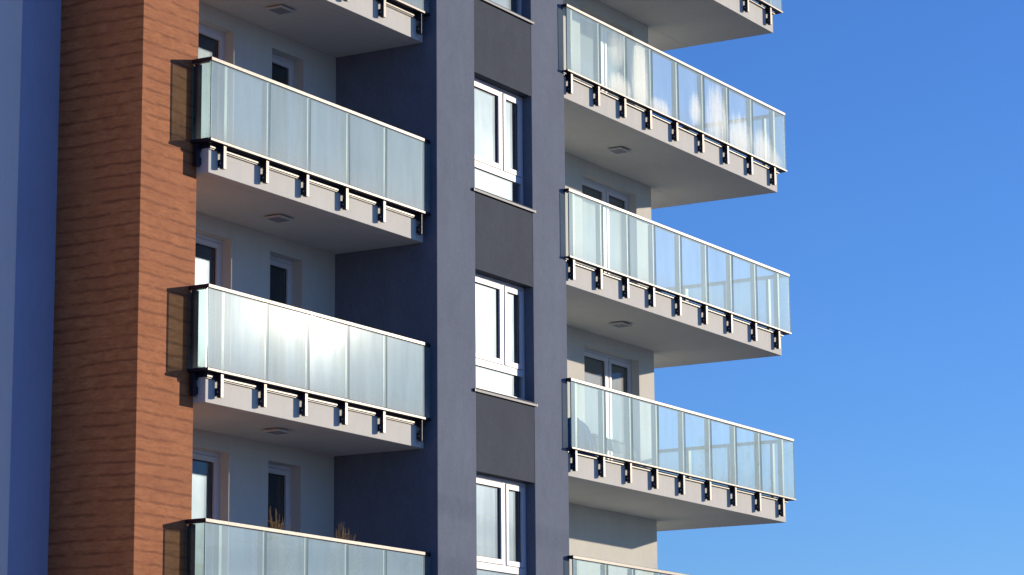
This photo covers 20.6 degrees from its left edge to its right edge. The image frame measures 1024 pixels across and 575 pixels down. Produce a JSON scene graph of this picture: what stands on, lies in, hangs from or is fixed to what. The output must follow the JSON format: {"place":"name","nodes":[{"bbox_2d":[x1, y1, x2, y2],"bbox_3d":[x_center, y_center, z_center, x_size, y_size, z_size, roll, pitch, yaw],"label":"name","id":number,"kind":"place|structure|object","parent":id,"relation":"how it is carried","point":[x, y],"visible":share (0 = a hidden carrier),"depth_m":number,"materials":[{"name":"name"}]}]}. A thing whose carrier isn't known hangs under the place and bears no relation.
{"place":"outdoors","nodes":[
{"label":"outdoors","id":0,"kind":"place"},
{"bbox_2d":[0,0,795,574],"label":"apartment building","id":1,"kind":"structure","parent":0,"point":[410,338],"depth_m":40.69,"materials":[{"name":"paint"}]},
{"bbox_2d":[192,449,219,574],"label":"balcony door","id":2,"kind":"structure","parent":1,"relation":"in","point":[213,458],"depth_m":38.63,"materials":[{"name":"white plastic"}]},
{"bbox_2d":[195,233,222,368],"bbox_3d":[-4.567,0.320,38.392,0.084,2.310,1.990,-7,-13,30],"label":"balcony door","id":3,"kind":"structure","parent":1,"relation":"in","point":[216,244],"depth_m":39.19,"materials":[{"name":"white plastic"}]},
{"bbox_2d":[198,23,224,139],"bbox_3d":[-4.589,-2.624,38.969,0.084,2.310,1.990,-7,-13,30],"label":"balcony door","id":4,"kind":"structure","parent":1,"relation":"in","point":[205,31],"depth_m":39.77,"materials":[{"name":"white plastic"}]},
{"bbox_2d":[251,506,298,574],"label":"potted plant","id":5,"kind":"object","parent":1,"relation":"on","point":[276,565],"visible":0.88,"depth_m":37.15,"materials":[{"name":"plant"}]},
{"bbox_2d":[261,428,292,434],"bbox_3d":[-3.186,1.947,38.260,0.280,0.048,0.340,-7,-13,30],"label":"ceiling light","id":6,"kind":"object","parent":1,"relation":"attached to","point":[276,431],"visible":1,"depth_m":38.19,"materials":[{"name":"grey plastic"}]},
{"bbox_2d":[263,214,293,222],"bbox_3d":[-3.230,-0.958,39.033,0.280,0.048,0.340,-7,-13,30],"label":"ceiling light","id":7,"kind":"object","parent":1,"relation":"attached to","point":[278,218],"visible":1,"depth_m":38.97,"materials":[{"name":"grey plastic"}]},
{"bbox_2d":[268,463,290,574],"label":"window","id":8,"kind":"structure","parent":1,"relation":"in","point":[273,469],"depth_m":40.12,"materials":[{"name":"white plastic"}]},
{"bbox_2d":[265,5,294,14],"bbox_3d":[-3.253,-3.902,39.611,0.280,0.048,0.340,-7,-13,30],"label":"ceiling light","id":9,"kind":"object","parent":1,"relation":"attached to","point":[279,9],"visible":1,"depth_m":39.57,"materials":[{"name":"grey plastic"}]},
{"bbox_2d":[270,255,292,385],"bbox_3d":[-3.399,0.697,40.363,0.084,2.310,0.795,-7,-13,30],"label":"window","id":10,"kind":"structure","parent":1,"relation":"in","point":[280,263],"depth_m":40.63,"materials":[{"name":"white plastic"}]},
{"bbox_2d":[272,53,293,164],"bbox_3d":[-3.421,-2.246,40.941,0.084,2.310,0.795,-7,-13,30],"label":"window","id":11,"kind":"structure","parent":1,"relation":"in","point":[277,60],"depth_m":41.22,"materials":[{"name":"white plastic"}]},
{"bbox_2d":[318,523,367,574],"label":"potted plant","id":12,"kind":"object","parent":1,"relation":"on","point":[335,570],"visible":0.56,"depth_m":38.53,"materials":[{"name":"plant"}]},
{"bbox_2d":[476,474,525,574],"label":"window","id":13,"kind":"structure","parent":1,"relation":"in","point":[502,564],"depth_m":41.84,"materials":[{"name":"white plastic"}]},
{"bbox_2d":[472,77,535,212],"bbox_3d":[-0.219,-2.177,42.707,0.272,1.840,1.816,-7,-13,30],"label":"window","id":14,"kind":"structure","parent":1,"relation":"in","point":[498,169],"depth_m":43.00,"materials":[{"name":"white plastic"}]},
{"bbox_2d":[473,273,537,406],"bbox_3d":[-0.197,0.767,42.129,0.272,1.840,1.816,-7,-13,30],"label":"window","id":15,"kind":"structure","parent":1,"relation":"in","point":[501,364],"depth_m":42.43,"materials":[{"name":"white plastic"}]},
{"bbox_2d":[484,0,533,24],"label":"window","id":16,"kind":"structure","parent":1,"relation":"in","point":[518,2],"depth_m":43.70,"materials":[{"name":"white plastic"}]},
{"bbox_2d":[580,10,626,101],"bbox_3d":[1.533,-3.610,49.768,0.084,2.310,1.978,-7,-13,30],"label":"balcony door","id":17,"kind":"structure","parent":1,"relation":"in","point":[603,31],"depth_m":49.95,"materials":[{"name":"white plastic"}]},
{"bbox_2d":[582,177,629,280],"bbox_3d":[1.556,-0.666,49.191,0.084,2.310,1.978,-7,-13,30],"label":"balcony door","id":18,"kind":"structure","parent":1,"relation":"in","point":[604,191],"depth_m":49.37,"materials":[{"name":"white plastic"}]},
{"bbox_2d":[584,348,632,464],"bbox_3d":[1.578,2.278,48.613,0.084,2.310,1.978,-7,-13,30],"label":"balcony door","id":19,"kind":"structure","parent":1,"relation":"in","point":[607,360],"depth_m":48.80,"materials":[{"name":"white plastic"}]},
{"bbox_2d":[607,147,630,153],"bbox_3d":[1.806,-2.328,47.832,0.280,0.048,0.340,-7,-13,30],"label":"ceiling light","id":20,"kind":"object","parent":1,"relation":"attached to","point":[617,150],"visible":1,"depth_m":47.77,"materials":[{"name":"grey plastic"}]},
{"bbox_2d":[608,321,631,327],"bbox_3d":[1.812,0.618,47.264,0.280,0.048,0.340,-7,-13,30],"label":"ceiling light","id":21,"kind":"object","parent":1,"relation":"attached to","point":[619,324],"visible":1,"depth_m":47.20,"materials":[{"name":"grey plastic"}]},
{"bbox_2d":[568,417,596,456],"bbox_3d":[0.979,2.452,45.048,0.718,0.750,0.840,-7,-13,30],"label":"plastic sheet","id":22,"kind":"object","parent":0,"point":[585,440],"visible":0.34,"depth_m":44.83,"materials":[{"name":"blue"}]},
{"bbox_2d":[592,436,634,458],"bbox_3d":[1.452,2.736,45.827,0.550,0.460,1.270,-7,-13,30],"label":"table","id":23,"kind":"object","parent":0,"point":[595,443],"visible":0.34,"depth_m":45.48,"materials":[{"name":"white wood"}]},
{"bbox_2d":[591,434,637,460],"bbox_3d":[1.454,2.621,45.854,0.628,0.328,1.340,-7,-13,30],"label":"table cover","id":24,"kind":"object","parent":23,"relation":"on","point":[614,447],"visible":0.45,"depth_m":45.69,"materials":[{"name":"white fabric"}]},
{"bbox_2d":[651,0,1023,574],"label":"sky","id":25,"kind":"structure","parent":0,"point":[895,218],"materials":[{"name":"blue"}]}
]}

